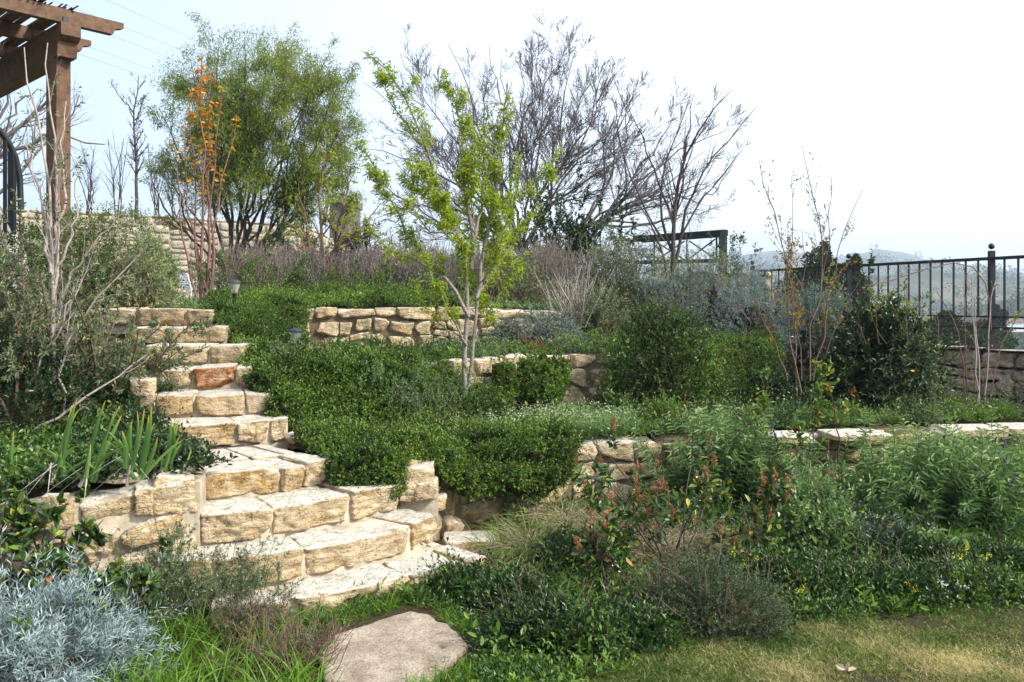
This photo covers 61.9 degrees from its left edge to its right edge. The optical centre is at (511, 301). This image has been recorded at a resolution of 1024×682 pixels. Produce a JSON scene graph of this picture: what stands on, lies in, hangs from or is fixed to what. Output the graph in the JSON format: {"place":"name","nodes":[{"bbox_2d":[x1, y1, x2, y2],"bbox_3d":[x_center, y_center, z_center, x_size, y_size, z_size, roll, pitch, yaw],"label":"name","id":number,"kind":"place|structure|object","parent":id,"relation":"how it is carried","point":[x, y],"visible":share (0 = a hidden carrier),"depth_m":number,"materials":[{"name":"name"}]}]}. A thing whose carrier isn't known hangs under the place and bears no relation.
{"place":"outdoors","nodes":[
{"label":"outdoors","id":0,"kind":"place"},
{"bbox_2d":[0,362,201,503],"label":"bed ground","id":1,"kind":"structure","parent":0,"point":[34,492],"depth_m":4.95,"materials":[{"name":"soil"}]},
{"bbox_2d":[0,319,133,441],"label":"shrub","id":2,"kind":"object","parent":1,"relation":"on","point":[19,412],"visible":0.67,"depth_m":5.92,"materials":[{"name":"green plant"}]},
{"bbox_2d":[0,188,154,416],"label":"buddleia","id":3,"kind":"object","parent":1,"relation":"on","point":[36,310],"visible":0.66,"depth_m":6.33,"materials":[{"name":"brown plant"}]},
{"bbox_2d":[13,43,149,437],"bbox_3d":[-3.053,-0.372,6.053,1.096,3.014,0.738,0,0,0],"label":"pale trunk shrub","id":4,"kind":"object","parent":1,"relation":"on","point":[53,268],"visible":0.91,"depth_m":6.18,"materials":[{"name":"beige plant"}]},
{"bbox_2d":[0,347,201,504],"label":"herbs","id":5,"kind":"object","parent":1,"relation":"on","point":[49,436],"visible":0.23,"depth_m":5.27,"materials":[{"name":"green plant"}]},
{"bbox_2d":[0,286,217,420],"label":"buddleia","id":6,"kind":"object","parent":1,"relation":"on","point":[157,366],"visible":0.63,"depth_m":6.40,"materials":[{"name":"green plant"}]},
{"bbox_2d":[0,403,237,484],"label":"herbs","id":7,"kind":"object","parent":1,"relation":"on","point":[210,459],"visible":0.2,"depth_m":5.14,"materials":[{"name":"green plant"}]},
{"bbox_2d":[77,407,182,503],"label":"iris","id":8,"kind":"object","parent":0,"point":[128,453],"visible":0.99,"depth_m":4.76,"materials":[{"name":"green plant"}]},
{"bbox_2d":[78,597,357,681],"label":"grass","id":9,"kind":"structure","parent":0,"point":[183,657],"depth_m":3.98,"materials":[{"name":"green plant"}]},
{"bbox_2d":[192,305,591,313],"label":"terrace ground","id":10,"kind":"structure","parent":0,"point":[509,308],"depth_m":11.86,"materials":[{"name":"soil"}]},
{"bbox_2d":[0,205,28,294],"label":"shrub","id":11,"kind":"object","parent":10,"relation":"on","point":[8,228],"depth_m":8.60,"materials":[{"name":"green plant"}]},
{"bbox_2d":[0,127,23,234],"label":"handrail","id":12,"kind":"object","parent":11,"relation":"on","point":[14,171],"visible":0.92,"depth_m":8.59,"materials":[{"name":"black metal"}]},
{"bbox_2d":[0,76,104,194],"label":"bare tree","id":13,"kind":"object","parent":10,"relation":"on","point":[10,134],"visible":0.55,"depth_m":19.96,"materials":[{"name":"grey plant"}]},
{"bbox_2d":[0,0,123,257],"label":"pergola","id":14,"kind":"object","parent":10,"relation":"on","point":[64,39],"visible":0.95,"depth_m":9.28,"materials":[{"name":"brown wood"}]},
{"bbox_2d":[18,196,128,308],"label":"shrub","id":15,"kind":"object","parent":10,"relation":"on","point":[79,260],"visible":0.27,"depth_m":9.21,"materials":[{"name":"green plant"}]},
{"bbox_2d":[38,194,198,307],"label":"shrub","id":16,"kind":"object","parent":10,"relation":"on","point":[147,291],"visible":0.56,"depth_m":9.46,"materials":[{"name":"green plant"}]},
{"bbox_2d":[7,209,354,298],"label":"retaining wall","id":17,"kind":"structure","parent":10,"relation":"on","point":[177,246],"depth_m":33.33,"materials":[{"name":"beige stone"}]},
{"bbox_2d":[168,57,240,297],"bbox_3d":[-3.775,-1.542,10.601,0.896,3.015,0.506,0,0,0],"label":"pear tree","id":18,"kind":"object","parent":10,"relation":"on","point":[201,180],"visible":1,"depth_m":10.59,"materials":[{"name":"orange plant"}]},
{"bbox_2d":[170,229,335,305],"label":"lavender","id":19,"kind":"object","parent":10,"relation":"on","point":[241,263],"visible":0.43,"depth_m":11.38,"materials":[{"name":"purple plant"}]},
{"bbox_2d":[130,10,380,278],"bbox_3d":[-6.530,-4.146,21.933,6.424,7.220,4.928,0,0,0],"label":"feathery tree","id":20,"kind":"object","parent":10,"relation":"on","point":[248,141],"visible":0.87,"depth_m":21.39,"materials":[{"name":"green plant"}]},
{"bbox_2d":[165,248,354,302],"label":"shrub","id":21,"kind":"object","parent":10,"relation":"on","point":[252,267],"visible":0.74,"depth_m":10.80,"materials":[{"name":"purple plant"}]},
{"bbox_2d":[278,130,380,280],"bbox_3d":[-2.574,-1.269,12.012,1.448,2.317,0.670,0,0,15],"label":"tree","id":22,"kind":"object","parent":10,"relation":"on","point":[338,236],"visible":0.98,"depth_m":11.98,"materials":[{"name":"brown plant"}]},
{"bbox_2d":[147,286,570,309],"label":"herbs","id":23,"kind":"object","parent":10,"relation":"on","point":[193,305],"visible":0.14,"depth_m":10.95,"materials":[{"name":"green plant"}]},
{"bbox_2d":[271,241,411,287],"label":"lavender","id":24,"kind":"object","parent":23,"relation":"on","point":[346,263],"visible":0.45,"depth_m":11.88,"materials":[{"name":"purple plant"}]},
{"bbox_2d":[335,9,751,262],"bbox_3d":[0.770,-3.140,18.109,9.036,6.494,3.675,0,0,0],"label":"bare tree","id":25,"kind":"object","parent":10,"relation":"on","point":[569,150],"visible":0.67,"depth_m":18.01,"materials":[{"name":"grey plant"}]},
{"bbox_2d":[494,235,611,301],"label":"lavender","id":26,"kind":"object","parent":10,"relation":"on","point":[553,260],"visible":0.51,"depth_m":12.29,"materials":[{"name":"purple plant"}]},
{"bbox_2d":[526,255,620,327],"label":"stalky shrub","id":27,"kind":"object","parent":10,"relation":"on","point":[574,295],"visible":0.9,"depth_m":10.80,"materials":[{"name":"beige plant"}]},
{"bbox_2d":[513,166,641,298],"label":"evergreen shrub","id":28,"kind":"object","parent":10,"relation":"on","point":[569,229],"visible":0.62,"depth_m":13.94,"materials":[{"name":"green plant"}]},
{"bbox_2d":[505,213,679,303],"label":"olive shrub","id":29,"kind":"object","parent":10,"relation":"on","point":[596,252],"visible":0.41,"depth_m":12.59,"materials":[{"name":"grey plant"}]},
{"bbox_2d":[578,249,664,325],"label":"grey shrub","id":30,"kind":"object","parent":10,"relation":"on","point":[622,290],"visible":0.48,"depth_m":11.79,"materials":[{"name":"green plant"}]},
{"bbox_2d":[564,224,714,303],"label":"olive shrub","id":31,"kind":"object","parent":10,"relation":"on","point":[642,255],"visible":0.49,"depth_m":12.82,"materials":[{"name":"grey plant"}]},
{"bbox_2d":[0,0,1023,277],"label":"sky","id":32,"kind":"structure","parent":0,"point":[916,107],"materials":[{"name":"white"}]},
{"bbox_2d":[91,484,1023,681],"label":"garden bed","id":33,"kind":"object","parent":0,"point":[431,613],"visible":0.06,"depth_m":4.49,"materials":[{"name":"green plant"}]},
{"bbox_2d":[0,473,118,608],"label":"leathery bush","id":34,"kind":"object","parent":33,"relation":"on","point":[15,513],"visible":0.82,"depth_m":4.38,"materials":[{"name":"green plant"}]},
{"bbox_2d":[0,536,174,635],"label":"leathery bush","id":35,"kind":"object","parent":33,"relation":"on","point":[140,579],"visible":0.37,"depth_m":4.32,"materials":[{"name":"green plant"}]},
{"bbox_2d":[0,557,187,675],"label":"silver bush","id":36,"kind":"object","parent":33,"relation":"on","point":[131,609],"visible":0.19,"depth_m":4.16,"materials":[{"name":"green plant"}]},
{"bbox_2d":[0,526,195,681],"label":"silver bush","id":37,"kind":"object","parent":33,"relation":"on","point":[42,654],"visible":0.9,"depth_m":3.83,"materials":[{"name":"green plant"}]},
{"bbox_2d":[0,468,195,616],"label":"retaining wall","id":38,"kind":"structure","parent":33,"relation":"on","point":[114,509],"depth_m":4.76,"materials":[{"name":"stone"}]},
{"bbox_2d":[65,514,288,653],"bbox_3d":[-1.900,1.460,4.618,0.825,0.584,1.244,0,0,24],"label":"germander","id":39,"kind":"object","parent":33,"relation":"on","point":[178,552],"visible":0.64,"depth_m":4.56,"materials":[{"name":"green plant"}]},
{"bbox_2d":[160,530,306,629],"bbox_3d":[-1.549,1.519,4.748,0.818,0.466,0.640,0,0,0],"label":"germander","id":40,"kind":"object","parent":33,"relation":"on","point":[256,578],"visible":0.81,"depth_m":4.66,"materials":[{"name":"green plant"}]},
{"bbox_2d":[190,578,310,646],"bbox_3d":[-1.372,1.618,4.460,0.678,0.286,0.584,0,0,0],"label":"thyme","id":41,"kind":"object","parent":33,"relation":"on","point":[243,615],"visible":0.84,"depth_m":4.45,"materials":[{"name":"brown plant"}]},
{"bbox_2d":[201,598,356,680],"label":"dead thyme","id":42,"kind":"object","parent":33,"relation":"on","point":[294,645],"visible":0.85,"depth_m":4.13,"materials":[{"name":"brown plant"}]},
{"bbox_2d":[97,308,485,624],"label":"stone staircase","id":43,"kind":"structure","parent":33,"relation":"on","point":[338,541],"depth_m":5.49,"materials":[{"name":"stone"}]},
{"bbox_2d":[134,465,206,551],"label":"cheek wall","id":44,"kind":"structure","parent":43,"relation":"on","point":[193,500],"depth_m":4.94,"materials":[{"name":"stone"}]},
{"bbox_2d":[397,460,446,523],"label":"cheek wall","id":45,"kind":"structure","parent":43,"relation":"on","point":[422,481],"depth_m":5.92,"materials":[{"name":"stone"}]},
{"bbox_2d":[287,395,599,512],"bbox_3d":[-0.505,1.193,6.679,2.615,0.934,1.335,0,0,-35],"label":"creeper","id":46,"kind":"object","parent":43,"relation":"on","point":[535,458],"visible":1,"depth_m":6.37,"materials":[{"name":"green plant"}]},
{"bbox_2d":[254,557,447,635],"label":"grass","id":47,"kind":"structure","parent":33,"relation":"on","point":[354,610],"depth_m":4.68,"materials":[{"name":"green plant"}]},
{"bbox_2d":[319,611,467,681],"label":"stepping stone","id":48,"kind":"object","parent":33,"relation":"on","point":[390,649],"visible":0.92,"depth_m":4.19,"materials":[{"name":"beige stone"}]},
{"bbox_2d":[295,591,507,681],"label":"herbs","id":49,"kind":"object","parent":33,"relation":"on","point":[459,604],"visible":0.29,"depth_m":4.61,"materials":[{"name":"green plant"}]},
{"bbox_2d":[413,536,506,600],"bbox_3d":[-0.306,1.648,5.114,0.626,0.459,0.494,0,0,-15],"label":"leafy mat","id":50,"kind":"object","parent":33,"relation":"on","point":[451,568],"visible":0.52,"depth_m":5.05,"materials":[{"name":"green plant"}]},
{"bbox_2d":[398,648,588,681],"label":"grass","id":51,"kind":"structure","parent":33,"relation":"on","point":[466,677],"depth_m":3.91,"materials":[{"name":"green plant"}]},
{"bbox_2d":[444,545,564,616],"bbox_3d":[-0.023,1.628,4.878,0.774,0.383,0.553,0,0,0],"label":"leafy mat","id":52,"kind":"object","parent":33,"relation":"on","point":[478,591],"visible":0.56,"depth_m":4.86,"materials":[{"name":"green plant"}]},
{"bbox_2d":[468,568,653,669],"bbox_3d":[0.241,1.583,4.271,0.926,0.425,0.651,0,0,0],"label":"leafy mat","id":53,"kind":"object","parent":33,"relation":"on","point":[561,610],"visible":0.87,"depth_m":4.18,"materials":[{"name":"green plant"}]},
{"bbox_2d":[527,510,612,578],"bbox_3d":[0.408,1.582,5.508,0.644,0.469,0.533,0,0,41],"label":"leafy mat","id":54,"kind":"object","parent":33,"relation":"on","point":[567,542],"visible":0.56,"depth_m":5.48,"materials":[{"name":"green plant"}]},
{"bbox_2d":[561,500,682,599],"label":"leathery bush","id":55,"kind":"object","parent":33,"relation":"on","point":[619,551],"visible":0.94,"depth_m":4.93,"materials":[{"name":"green plant"}]},
{"bbox_2d":[558,574,688,655],"bbox_3d":[0.538,1.593,4.336,0.680,0.418,0.619,0,0,-20],"label":"leafy mat","id":56,"kind":"object","parent":33,"relation":"on","point":[643,631],"visible":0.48,"depth_m":4.30,"materials":[{"name":"green plant"}]},
{"bbox_2d":[571,413,763,570],"bbox_3d":[1.002,1.255,5.529,1.205,1.006,1.357,0,0,0],"label":"leathery bush","id":57,"kind":"object","parent":33,"relation":"on","point":[660,493],"visible":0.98,"depth_m":5.52,"materials":[{"name":"green plant"}]},
{"bbox_2d":[600,538,752,618],"bbox_3d":[0.947,1.566,4.760,0.734,0.542,0.625,0,0,44],"label":"rosemary","id":58,"kind":"object","parent":33,"relation":"on","point":[664,574],"visible":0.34,"depth_m":4.75,"materials":[{"name":"green plant"}]},
{"bbox_2d":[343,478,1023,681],"bbox_3d":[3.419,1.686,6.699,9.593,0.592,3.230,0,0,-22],"label":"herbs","id":59,"kind":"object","parent":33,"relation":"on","point":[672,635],"visible":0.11,"depth_m":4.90,"materials":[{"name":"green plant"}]},
{"bbox_2d":[344,474,1023,681],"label":"herbs","id":60,"kind":"object","parent":33,"relation":"on","point":[541,661],"visible":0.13,"depth_m":4.82,"materials":[{"name":"green plant"}]},
{"bbox_2d":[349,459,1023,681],"bbox_3d":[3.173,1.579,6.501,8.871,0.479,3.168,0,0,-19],"label":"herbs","id":61,"kind":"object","parent":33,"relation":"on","point":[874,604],"visible":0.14,"depth_m":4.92,"materials":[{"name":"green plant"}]},
{"bbox_2d":[409,425,1022,541],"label":"retaining wall","id":62,"kind":"structure","parent":33,"relation":"on","point":[456,512],"depth_m":7.33,"materials":[{"name":"stone"}]},
{"bbox_2d":[637,517,813,648],"bbox_3d":[1.117,1.492,4.541,0.930,0.674,0.767,0,0,17],"label":"rosemary","id":63,"kind":"object","parent":33,"relation":"on","point":[725,607],"visible":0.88,"depth_m":4.45,"materials":[{"name":"green plant"}]},
{"bbox_2d":[624,401,831,512],"bbox_3d":[1.757,1.305,7.212,1.571,0.897,1.197,0,0,0],"label":"sage","id":64,"kind":"object","parent":33,"relation":"on","point":[744,467],"visible":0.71,"depth_m":7.06,"materials":[{"name":"green plant"}]},
{"bbox_2d":[452,442,1023,665],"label":"herbs","id":65,"kind":"object","parent":33,"relation":"on","point":[705,566],"visible":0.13,"depth_m":5.30,"materials":[{"name":"green plant"}]},
{"bbox_2d":[698,466,803,589],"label":"leathery bush","id":66,"kind":"object","parent":33,"relation":"on","point":[766,498],"visible":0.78,"depth_m":5.32,"materials":[{"name":"green plant"}]},
{"bbox_2d":[499,470,1023,681],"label":"herbs","id":67,"kind":"object","parent":33,"relation":"on","point":[692,643],"visible":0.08,"depth_m":4.81,"materials":[{"name":"green plant"}]},
{"bbox_2d":[729,541,846,594],"bbox_3d":[1.710,1.624,5.163,0.757,0.371,0.564,0,0,-28],"label":"leafy mat","id":68,"kind":"object","parent":33,"relation":"on","point":[780,561],"visible":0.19,"depth_m":5.13,"materials":[{"name":"green plant"}]},
{"bbox_2d":[565,598,1023,681],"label":"grass","id":69,"kind":"structure","parent":33,"relation":"on","point":[927,653],"depth_m":4.16,"materials":[{"name":"green plant"}]},
{"bbox_2d":[763,437,911,559],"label":"shrub","id":70,"kind":"object","parent":33,"relation":"on","point":[814,516],"visible":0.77,"depth_m":5.88,"materials":[{"name":"green plant"}]},
{"bbox_2d":[751,536,941,613],"bbox_3d":[1.927,1.614,4.971,1.196,0.440,0.661,0,0,0],"label":"leafy mat","id":71,"kind":"object","parent":33,"relation":"on","point":[876,574],"visible":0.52,"depth_m":4.93,"materials":[{"name":"green plant"}]},
{"bbox_2d":[770,406,1023,551],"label":"sage","id":72,"kind":"object","parent":33,"relation":"on","point":[928,486],"visible":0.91,"depth_m":6.20,"materials":[{"name":"green plant"}]},
{"bbox_2d":[853,511,977,565],"bbox_3d":[2.710,1.624,5.731,0.883,0.370,0.675,0,0,0],"label":"leafy mat","id":73,"kind":"object","parent":33,"relation":"on","point":[906,547],"visible":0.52,"depth_m":5.64,"materials":[{"name":"green plant"}]},
{"bbox_2d":[882,535,1023,604],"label":"leafy mat","id":74,"kind":"object","parent":33,"relation":"on","point":[943,570],"visible":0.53,"depth_m":5.02,"materials":[{"name":"green plant"}]},
{"bbox_2d":[956,524,1023,576],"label":"leafy mat","id":75,"kind":"object","parent":33,"relation":"on","point":[994,546],"visible":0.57,"depth_m":5.46,"materials":[{"name":"green plant"}]},
{"bbox_2d":[288,330,1023,449],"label":"terrace ground","id":76,"kind":"structure","parent":0,"point":[962,421],"depth_m":8.75,"materials":[{"name":"soil"}]},
{"bbox_2d":[202,275,472,347],"bbox_3d":[-2.172,0.119,10.082,2.331,0.929,3.833,0,0,41],"label":"creeper","id":77,"kind":"object","parent":76,"relation":"on","point":[295,306],"visible":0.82,"depth_m":9.77,"materials":[{"name":"green plant"}]},
{"bbox_2d":[236,326,452,432],"bbox_3d":[-1.519,0.709,7.539,2.023,0.952,1.800,0,0,0],"label":"creeper","id":78,"kind":"object","parent":76,"relation":"on","point":[316,379],"visible":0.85,"depth_m":7.28,"materials":[{"name":"green plant"}]},
{"bbox_2d":[306,307,560,348],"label":"retaining wall","id":79,"kind":"structure","parent":76,"relation":"on","point":[395,324],"depth_m":10.04,"materials":[{"name":"stone"}]},
{"bbox_2d":[402,341,510,417],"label":"creeper","id":80,"kind":"object","parent":76,"relation":"on","point":[491,395],"visible":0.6,"depth_m":7.92,"materials":[{"name":"green plant"}]},
{"bbox_2d":[286,346,767,449],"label":"retaining wall","id":81,"kind":"structure","parent":76,"relation":"on","point":[585,369],"depth_m":9.06,"materials":[{"name":"stone"}]},
{"bbox_2d":[409,396,652,440],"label":"herbs","id":82,"kind":"object","parent":76,"relation":"on","point":[627,419],"visible":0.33,"depth_m":7.64,"materials":[{"name":"green plant"}]},
{"bbox_2d":[514,347,574,406],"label":"trailing ivy","id":83,"kind":"object","parent":76,"relation":"on","point":[541,374],"visible":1,"depth_m":8.46,"materials":[{"name":"green plant"}]},
{"bbox_2d":[511,301,589,347],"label":"shrub","id":84,"kind":"object","parent":76,"relation":"on","point":[543,327],"visible":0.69,"depth_m":9.82,"materials":[{"name":"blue plant"}]},
{"bbox_2d":[561,273,635,339],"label":"shrub","id":85,"kind":"object","parent":76,"relation":"on","point":[596,319],"visible":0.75,"depth_m":10.57,"materials":[{"name":"green plant"}]},
{"bbox_2d":[587,287,735,416],"bbox_3d":[1.602,0.622,8.943,1.624,1.535,1.611,0,0,0],"label":"round bush","id":86,"kind":"object","parent":76,"relation":"on","point":[671,367],"visible":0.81,"depth_m":8.75,"materials":[{"name":"green plant"}]},
{"bbox_2d":[606,256,724,338],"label":"grey shrub","id":87,"kind":"object","parent":76,"relation":"on","point":[667,301],"visible":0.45,"depth_m":11.71,"materials":[{"name":"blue plant"}]},
{"bbox_2d":[605,61,757,299],"bbox_3d":[2.600,-1.726,12.940,2.476,3.940,0.664,0,0,0],"label":"bare tree","id":88,"kind":"object","parent":76,"relation":"on","point":[674,209],"visible":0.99,"depth_m":12.99,"materials":[{"name":"brown plant"}]},
{"bbox_2d":[432,369,1023,438],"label":"herbs","id":89,"kind":"object","parent":76,"relation":"on","point":[793,407],"visible":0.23,"depth_m":8.34,"materials":[{"name":"green plant"}]},
{"bbox_2d":[671,241,789,333],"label":"grey shrub","id":90,"kind":"object","parent":76,"relation":"on","point":[711,294],"visible":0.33,"depth_m":12.42,"materials":[{"name":"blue plant"}]},
{"bbox_2d":[441,358,1023,437],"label":"herbs","id":91,"kind":"object","parent":76,"relation":"on","point":[878,415],"visible":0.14,"depth_m":8.38,"materials":[{"name":"green plant"}]},
{"bbox_2d":[689,323,792,406],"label":"creeper","id":92,"kind":"object","parent":76,"relation":"on","point":[738,351],"visible":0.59,"depth_m":9.76,"materials":[{"name":"green plant"}]},
{"bbox_2d":[462,394,1023,435],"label":"herbs","id":93,"kind":"object","parent":76,"relation":"on","point":[976,414],"visible":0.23,"depth_m":8.40,"materials":[{"name":"green plant"}]},
{"bbox_2d":[695,250,805,340],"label":"grey shrub","id":94,"kind":"object","parent":76,"relation":"on","point":[747,317],"visible":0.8,"depth_m":11.40,"materials":[{"name":"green plant"}]},
{"bbox_2d":[516,394,1023,443],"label":"herbs","id":95,"kind":"object","parent":76,"relation":"on","point":[967,418],"visible":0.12,"depth_m":8.39,"materials":[{"name":"green plant"}]},
{"bbox_2d":[750,363,853,410],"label":"shrub","id":96,"kind":"object","parent":76,"relation":"on","point":[774,382],"visible":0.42,"depth_m":9.21,"materials":[{"name":"green plant"}]},
{"bbox_2d":[743,146,861,393],"bbox_3d":[3.036,-0.353,8.867,1.446,2.609,0.423,0,0,-16],"label":"russet shrub","id":97,"kind":"object","parent":76,"relation":"on","point":[789,251],"visible":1,"depth_m":8.86,"materials":[{"name":"brown plant"}]},
{"bbox_2d":[814,287,973,425],"bbox_3d":[4.003,0.677,9.271,1.490,1.687,1.552,0,0,-36],"label":"rose bush","id":98,"kind":"object","parent":76,"relation":"on","point":[861,358],"visible":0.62,"depth_m":9.11,"materials":[{"name":"green plant"}]},
{"bbox_2d":[780,273,1023,344],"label":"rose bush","id":99,"kind":"object","parent":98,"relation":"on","point":[904,300],"visible":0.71,"depth_m":9.16,"materials":[{"name":"green plant"}]},
{"bbox_2d":[858,323,956,427],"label":"grey bush","id":100,"kind":"object","parent":76,"relation":"on","point":[927,375],"visible":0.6,"depth_m":8.80,"materials":[{"name":"green plant"}]},
{"bbox_2d":[289,249,1023,454],"bbox_3d":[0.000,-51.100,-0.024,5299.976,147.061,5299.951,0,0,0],"label":"ground","id":101,"kind":"structure","parent":0,"point":[936,276],"depth_m":707.60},
{"bbox_2d":[351,47,563,394],"bbox_3d":[-0.447,-0.678,8.013,2.177,3.148,0.720,0,0,-28],"label":"young tree","id":102,"kind":"object","parent":101,"relation":"on","point":[449,218],"visible":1,"depth_m":7.99,"materials":[{"name":"green plant"}]},
{"bbox_2d":[797,240,845,320],"bbox_3d":[13.752,-0.757,37.985,2.250,4.062,2.283,0,0,0],"label":"tree","id":103,"kind":"object","parent":101,"relation":"on","point":[811,261],"visible":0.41,"depth_m":37.63,"materials":[{"name":"green plant"}]},
{"bbox_2d":[701,243,1023,392],"bbox_3d":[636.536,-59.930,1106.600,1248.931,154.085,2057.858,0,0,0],"label":"woods","id":104,"kind":"object","parent":101,"relation":"on","point":[905,267],"visible":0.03,"depth_m":696.15,"materials":[{"name":"plant"}]},
{"bbox_2d":[783,335,1023,410],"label":"retaining wall","id":105,"kind":"structure","parent":101,"relation":"on","point":[1010,362],"depth_m":10.12,"materials":[{"name":"stone"}]},
{"bbox_2d":[750,243,1023,347],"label":"railing","id":106,"kind":"object","parent":105,"relation":"on","point":[991,258],"visible":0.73,"depth_m":11.10,"materials":[{"name":"black metal"}]},
{"bbox_2d":[769,273,858,367],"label":"grey shrub","id":107,"kind":"object","parent":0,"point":[817,336],"visible":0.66,"depth_m":10.19,"materials":[{"name":"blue plant"}]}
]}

